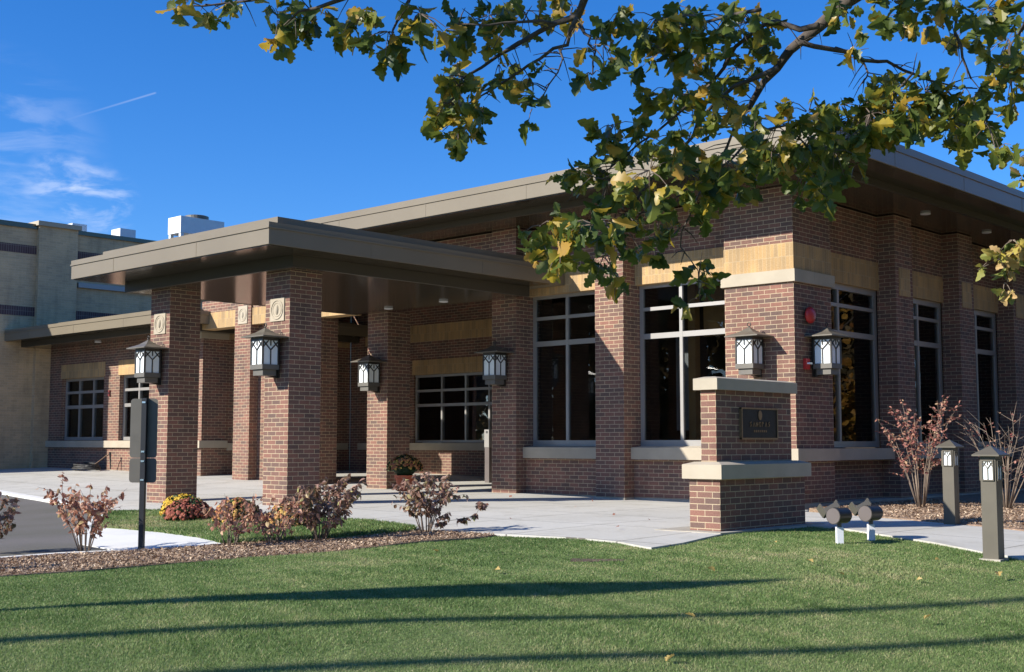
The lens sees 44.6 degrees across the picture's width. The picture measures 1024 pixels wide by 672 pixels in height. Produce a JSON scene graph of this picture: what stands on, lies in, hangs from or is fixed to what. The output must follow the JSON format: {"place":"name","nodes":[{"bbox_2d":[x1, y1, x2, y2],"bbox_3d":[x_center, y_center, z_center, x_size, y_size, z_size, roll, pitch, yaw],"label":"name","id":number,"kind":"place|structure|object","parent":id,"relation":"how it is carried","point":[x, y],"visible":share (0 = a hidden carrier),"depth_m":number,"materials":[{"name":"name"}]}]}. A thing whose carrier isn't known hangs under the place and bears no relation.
{"place":"outdoors","nodes":[
{"label":"outdoors","id":0,"kind":"place"},
{"bbox_2d":[0,495,107,556],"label":"driveway","id":1,"kind":"structure","parent":0,"point":[39,528],"depth_m":16.22,"materials":[{"name":"grey asphalt"}]},
{"bbox_2d":[0,492,20,538],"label":"shrub","id":2,"kind":"object","parent":1,"relation":"on","point":[7,515],"visible":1,"depth_m":13.06,"materials":[{"name":"brown plant"}]},
{"bbox_2d":[0,490,102,527],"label":"plaza kerb","id":3,"kind":"structure","parent":1,"relation":"on","point":[25,496],"depth_m":23.88,"materials":[{"name":"concrete"}]},
{"bbox_2d":[1,549,120,558],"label":"bed kerb","id":4,"kind":"structure","parent":1,"relation":"on","point":[57,552],"depth_m":12.59,"materials":[{"name":"concrete"}]},
{"bbox_2d":[35,472,125,550],"bbox_3d":[-4.365,1.831,12.915,0.805,0.870,0.846,-2,-5,20],"label":"shrub","id":5,"kind":"object","parent":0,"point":[96,510],"visible":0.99,"depth_m":12.80,"materials":[{"name":"brown plant"}]},
{"bbox_2d":[75,528,220,550],"bbox_3d":[-4.682,2.390,14.714,1.136,0.119,4.278,3,-6,-35],"label":"concrete apron","id":6,"kind":"object","parent":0,"point":[118,539],"visible":0.62,"depth_m":14.01,"materials":[{"name":"grey concrete"}]},
{"bbox_2d":[129,398,157,549],"bbox_3d":[-3.879,1.470,13.055,0.296,1.640,0.066,-1,-5,6],"label":"street sign","id":7,"kind":"object","parent":6,"relation":"on","point":[143,441],"visible":0.98,"depth_m":13.10,"materials":[{"name":"grey metal"}]},
{"bbox_2d":[101,508,417,543],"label":"grass","id":8,"kind":"structure","parent":0,"point":[128,519],"depth_m":14.87,"materials":[{"name":"green plant"}]},
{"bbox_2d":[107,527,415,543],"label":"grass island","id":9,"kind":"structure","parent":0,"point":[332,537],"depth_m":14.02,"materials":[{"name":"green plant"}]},
{"bbox_2d":[159,493,202,514],"bbox_3d":[-4.644,2.415,17.623,0.651,0.384,0.644,-1,-5,14],"label":"chrysanthemum","id":10,"kind":"object","parent":9,"relation":"on","point":[168,501],"visible":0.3,"depth_m":17.50,"materials":[{"name":"yellow plant"}]},
{"bbox_2d":[162,497,211,520],"bbox_3d":[-4.328,2.322,16.675,0.690,0.340,0.680,-5,-7,43],"label":"chrysanthemum","id":11,"kind":"object","parent":9,"relation":"on","point":[184,509],"visible":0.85,"depth_m":16.45,"materials":[{"name":"red plant"}]},
{"bbox_2d":[212,497,259,522],"bbox_3d":[-3.511,2.256,15.977,0.678,0.391,0.669,-5,-7,43],"label":"chrysanthemum","id":12,"kind":"object","parent":9,"relation":"on","point":[237,502],"visible":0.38,"depth_m":15.78,"materials":[{"name":"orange plant"}]},
{"bbox_2d":[268,501,306,526],"bbox_3d":[-2.704,2.189,15.248,0.641,0.362,0.651,-5,-7,43],"label":"chrysanthemum","id":13,"kind":"object","parent":9,"relation":"on","point":[278,515],"visible":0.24,"depth_m":15.00,"materials":[{"name":"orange plant"}]},
{"bbox_2d":[0,526,1023,671],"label":"lawn","id":14,"kind":"structure","parent":0,"point":[446,641],"depth_m":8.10,"materials":[{"name":"green plant"}]},
{"bbox_2d":[0,529,495,576],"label":"mulch bed","id":15,"kind":"object","parent":14,"relation":"on","point":[180,562],"visible":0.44,"depth_m":12.27,"materials":[{"name":"brown wood"}]},
{"bbox_2d":[201,493,265,546],"bbox_3d":[-2.925,1.944,13.017,0.642,0.594,0.626,-5,-7,43],"label":"shrub","id":16,"kind":"object","parent":15,"relation":"on","point":[228,515],"visible":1,"depth_m":12.98,"materials":[{"name":"brown plant"}]},
{"bbox_2d":[245,493,308,543],"bbox_3d":[-2.510,1.962,13.334,0.676,0.588,0.676,-5,-7,43],"label":"shrub","id":17,"kind":"object","parent":15,"relation":"on","point":[263,518],"visible":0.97,"depth_m":13.29,"materials":[{"name":"brown plant"}]},
{"bbox_2d":[283,473,367,539],"bbox_3d":[-2.075,1.890,13.723,0.924,0.769,0.860,-5,-7,43],"label":"shrub","id":18,"kind":"object","parent":15,"relation":"on","point":[310,519],"visible":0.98,"depth_m":13.57,"materials":[{"name":"brown plant"}]},
{"bbox_2d":[388,471,487,531],"bbox_3d":[-0.856,1.925,14.326,0.957,0.735,0.787,3,-6,-33],"label":"shrub","id":19,"kind":"object","parent":15,"relation":"on","point":[427,504],"visible":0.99,"depth_m":14.23,"materials":[{"name":"brown plant"}]},
{"bbox_2d":[155,0,1023,320],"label":"oak tree","id":20,"kind":"object","parent":14,"relation":"on","point":[877,120],"visible":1,"depth_m":7.11,"materials":[{"name":"green plant"}]},
{"bbox_2d":[569,558,622,561],"bbox_3d":[0.780,2.038,11.336,0.520,0.007,0.252,-1,-5,7],"label":"bare soil patch","id":21,"kind":"object","parent":14,"relation":"on","point":[587,560],"visible":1,"depth_m":11.32,"materials":[{"name":"brown soil"}]},
{"bbox_2d":[665,653,673,660],"bbox_3d":[0.908,1.841,7.167,0.076,0.028,0.062,-14,-21,-44],"label":"fallen leaf","id":22,"kind":"object","parent":14,"relation":"on","point":[668,657],"visible":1,"depth_m":7.16,"materials":[{"name":"yellow plant"}]},
{"bbox_2d":[655,376,823,534],"bbox_3d":[2.697,1.522,14.657,0.880,2.022,2.250,-5,-7,43],"label":"monument sign","id":23,"kind":"object","parent":14,"relation":"on","point":[746,473],"visible":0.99,"depth_m":14.24,"materials":[{"name":"red brick"}]},
{"bbox_2d":[816,500,851,543],"bbox_3d":[3.272,1.933,12.735,0.367,0.523,0.294,-5,-7,43],"label":"flood light","id":24,"kind":"object","parent":14,"relation":"on","point":[833,513],"visible":0.98,"depth_m":12.62,"materials":[{"name":"white paint"}]},
{"bbox_2d":[848,498,882,540],"bbox_3d":[3.716,1.970,13.167,0.367,0.523,0.294,-5,-7,43],"label":"flood light","id":25,"kind":"object","parent":14,"relation":"on","point":[864,511],"visible":0.99,"depth_m":13.05,"materials":[{"name":"grey metal"}]},
{"bbox_2d":[971,446,1009,561],"bbox_3d":[4.473,1.582,11.617,0.256,1.120,0.256,-5,-7,43],"label":"bollard light","id":26,"kind":"object","parent":14,"relation":"on","point":[990,470],"visible":0.98,"depth_m":11.56,"materials":[{"name":"paint"}]},
{"bbox_2d":[976,154,1023,305],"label":"young oak","id":27,"kind":"object","parent":14,"relation":"on","point":[1013,258],"visible":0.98,"depth_m":9.18,"materials":[{"name":"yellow plant"}]},
{"bbox_2d":[0,467,1023,560],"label":"pavement","id":28,"kind":"structure","parent":0,"point":[535,515],"depth_m":17.57,"materials":[{"name":"concrete"}]},
{"bbox_2d":[71,462,100,469],"bbox_3d":[-11.085,3.387,32.480,1.106,0.201,0.595,-5,-7,43],"label":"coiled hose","id":29,"kind":"object","parent":28,"relation":"on","point":[88,466],"visible":1,"depth_m":32.18,"materials":[{"name":"rubber"}]},
{"bbox_2d":[95,452,111,469],"bbox_3d":[-10.620,3.231,32.292,0.530,0.454,0.069,-1,-5,10],"label":"rusty rod","id":30,"kind":"object","parent":28,"relation":"on","point":[109,454],"visible":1,"depth_m":32.24,"materials":[{"name":"metal"}]},
{"bbox_2d":[394,475,413,491],"bbox_3d":[-1.999,2.741,23.220,0.380,0.300,0.380,-5,-7,43],"label":"flower pot","id":31,"kind":"object","parent":28,"relation":"on","point":[399,478],"visible":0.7,"depth_m":23.09,"materials":[{"name":"ceramic"}]},
{"bbox_2d":[386,453,422,474],"bbox_3d":[-1.999,2.409,23.242,0.741,0.446,0.720,-5,-7,43],"label":"potted chrysanthemum","id":32,"kind":"object","parent":31,"relation":"on","point":[404,464],"visible":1,"depth_m":23.05,"materials":[{"name":"green plant"}]},
{"bbox_2d":[484,429,491,482],"bbox_3d":[-0.510,2.620,27.107,0.140,1.170,0.136,-5,-7,43],"label":"door opener post","id":33,"kind":"object","parent":28,"relation":"on","point":[488,453],"depth_m":27.06,"materials":[{"name":"grey metal"}]},
{"bbox_2d":[935,440,963,524],"bbox_3d":[5.412,1.839,15.379,0.256,1.120,0.256,-5,-7,43],"label":"bollard light","id":34,"kind":"object","parent":28,"relation":"on","point":[950,470],"visible":0.98,"depth_m":15.33,"materials":[{"name":"paint"}]},
{"bbox_2d":[0,0,1023,240],"label":"sky","id":35,"kind":"structure","parent":0,"point":[115,114],"materials":[{"name":"blue"}]},
{"bbox_3d":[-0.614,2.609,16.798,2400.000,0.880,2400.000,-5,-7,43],"label":"ground","id":36,"kind":"structure","parent":0,"visible":0},
{"bbox_2d":[0,219,350,468],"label":"tan building","id":37,"kind":"structure","parent":36,"relation":"on","point":[39,286],"depth_m":35.10,"materials":[{"name":"concrete"}]},
{"bbox_2d":[70,223,86,231],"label":"rooftop unit","id":38,"kind":"object","parent":37,"relation":"on","point":[84,227],"visible":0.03,"depth_m":40.13,"materials":[{"name":"metal"}]},
{"bbox_2d":[111,228,135,237],"bbox_3d":[-12.515,-3.015,40.135,0.550,0.800,0.562,-5,-7,43],"label":"rooftop unit","id":39,"kind":"object","parent":37,"relation":"on","point":[124,232],"visible":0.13,"depth_m":39.97,"materials":[{"name":"metal"}]},
{"bbox_2d":[168,214,223,237],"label":"rooftop unit","id":40,"kind":"object","parent":37,"relation":"on","point":[185,225],"visible":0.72,"depth_m":43.41,"materials":[{"name":"metal"}]},
{"bbox_2d":[4,301,367,483],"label":"brick wing","id":41,"kind":"structure","parent":36,"relation":"on","point":[92,361],"depth_m":30.81,"materials":[{"name":"brown brick"}]},
{"bbox_2d":[64,377,103,439],"bbox_3d":[-11.599,1.994,34.028,2.300,1.700,0.060,-5,-7,43],"label":"window","id":42,"kind":"structure","parent":41,"relation":"in","point":[84,396],"depth_m":34.13,"materials":[{"name":"glass"}]},
{"bbox_2d":[122,375,148,439],"bbox_3d":[-9.329,1.814,31.924,2.300,1.700,0.060,-5,-7,43],"label":"window","id":43,"kind":"structure","parent":41,"relation":"in","point":[132,389],"depth_m":32.54,"materials":[{"name":"glass"}]},
{"bbox_2d":[225,300,491,476],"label":"entrance wall","id":44,"kind":"structure","parent":36,"relation":"on","point":[450,406],"depth_m":31.07,"materials":[{"name":"red brick"}]},
{"bbox_2d":[415,372,491,442],"bbox_3d":[-1.228,1.759,30.576,3.300,1.700,0.060,-5,-7,43],"label":"window","id":45,"kind":"structure","parent":44,"relation":"in","point":[447,406],"depth_m":30.87,"materials":[{"name":"glass"}]},
{"bbox_2d":[305,124,1023,509],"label":"brick hall","id":46,"kind":"structure","parent":36,"relation":"on","point":[599,396],"depth_m":21.44,"materials":[{"name":"brick"}]},
{"bbox_2d":[70,216,564,504],"bbox_3d":[-3.254,0.803,21.907,5.726,4.390,6.728,-5,-7,43],"label":"entrance canopy","id":47,"kind":"object","parent":46,"relation":"attached to","point":[296,277],"visible":0.96,"depth_m":20.54,"materials":[{"name":"brick"}]},
{"bbox_2d":[126,336,168,384],"bbox_3d":[-6.196,0.408,21.190,0.580,0.835,0.470,-5,-7,43],"label":"wall lantern","id":48,"kind":"object","parent":47,"relation":"attached to","point":[148,362],"depth_m":21.10,"materials":[{"name":"grey metal"}]},
{"bbox_2d":[241,323,288,377],"bbox_3d":[-3.757,0.215,18.930,0.580,0.835,0.470,-5,-7,43],"label":"wall lantern","id":49,"kind":"object","parent":47,"relation":"attached to","point":[265,351],"depth_m":18.84,"materials":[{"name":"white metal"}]},
{"bbox_2d":[351,351,386,392],"bbox_3d":[-2.874,0.714,25.013,0.580,0.835,0.470,-5,-7,43],"label":"wall lantern","id":50,"kind":"object","parent":47,"relation":"attached to","point":[369,372],"depth_m":24.92,"materials":[{"name":"grey metal"}]},
{"bbox_2d":[474,340,514,386],"bbox_3d":[-0.321,0.496,22.689,0.580,0.835,0.470,-5,-7,43],"label":"wall lantern","id":51,"kind":"object","parent":46,"relation":"attached to","point":[494,364],"depth_m":22.60,"materials":[{"name":"grey metal"}]},
{"bbox_2d":[533,291,595,445],"bbox_3d":[1.085,0.576,22.363,1.850,2.780,0.060,-5,-7,43],"label":"window","id":52,"kind":"structure","parent":46,"relation":"in","point":[568,442],"depth_m":22.52,"materials":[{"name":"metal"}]},
{"bbox_2d":[639,279,724,445],"bbox_3d":[2.948,0.428,20.636,2.020,2.780,0.060,-5,-7,43],"label":"window","id":53,"kind":"structure","parent":46,"relation":"in","point":[683,442],"depth_m":20.85,"materials":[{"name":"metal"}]},
{"bbox_2d":[724,322,773,376],"bbox_3d":[3.619,0.204,19.036,0.580,0.835,0.470,-5,-7,43],"label":"wall lantern","id":54,"kind":"object","parent":46,"relation":"attached to","point":[749,350],"depth_m":18.94,"materials":[{"name":"grey metal"}]},
{"bbox_2d":[803,358,811,368],"bbox_3d":[4.494,0.423,18.933,0.095,0.160,0.120,-5,-7,43],"label":"alarm strobe","id":55,"kind":"object","parent":46,"relation":"attached to","point":[806,363],"visible":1,"depth_m":18.91,"materials":[{"name":"red plastic"}]},
{"bbox_2d":[805,307,815,323],"bbox_3d":[4.556,-0.320,19.049,0.115,0.260,0.260,-5,-7,43],"label":"alarm bell","id":56,"kind":"object","parent":46,"relation":"attached to","point":[810,315],"visible":1,"depth_m":18.98,"materials":[{"name":"red metal"}]},
{"bbox_2d":[804,322,850,376],"bbox_3d":[4.815,0.203,19.023,0.470,0.835,0.580,-5,-7,43],"label":"wall lantern","id":57,"kind":"object","parent":46,"relation":"attached to","point":[826,351],"depth_m":18.93,"materials":[{"name":"grey metal"}]},
{"bbox_2d":[831,283,879,446],"bbox_3d":[5.508,0.492,20.681,0.060,2.700,2.260,-5,-7,43],"label":"window","id":58,"kind":"structure","parent":46,"relation":"in","point":[853,309],"depth_m":21.00,"materials":[{"name":"glass"}]},
{"bbox_2d":[913,298,943,446],"bbox_3d":[7.384,0.664,22.691,0.060,2.700,1.950,-5,-7,43],"label":"window","id":59,"kind":"structure","parent":46,"relation":"in","point":[926,314],"depth_m":23.03,"materials":[{"name":"glass"}]},
{"bbox_2d":[974,309,999,446],"bbox_3d":[9.155,0.826,24.588,0.060,2.700,1.950,-5,-7,43],"label":"window","id":60,"kind":"structure","parent":46,"relation":"in","point":[984,322],"depth_m":24.98,"materials":[{"name":"glass"}]},
{"bbox_2d":[809,490,1023,530],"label":"mulch border","id":61,"kind":"object","parent":36,"relation":"on","point":[1019,500],"visible":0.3,"depth_m":18.04,"materials":[{"name":"brown wood"}]},
{"bbox_2d":[875,395,961,507],"bbox_3d":[6.185,1.775,18.930,1.327,1.741,1.214,-1,-5,10],"label":"shrub","id":62,"kind":"object","parent":61,"relation":"on","point":[918,500],"visible":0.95,"depth_m":18.84,"materials":[{"name":"red plant"}]},
{"bbox_2d":[822,499,1023,528],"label":"wood chips","id":63,"kind":"object","parent":61,"relation":"on","point":[902,505],"visible":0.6,"depth_m":17.68,"materials":[{"name":"brown wood"}]},
{"bbox_2d":[954,402,1023,508],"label":"shrub","id":64,"kind":"object","parent":61,"relation":"on","point":[1008,501],"visible":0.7,"depth_m":18.54,"materials":[{"name":"brown plant"}]}
]}

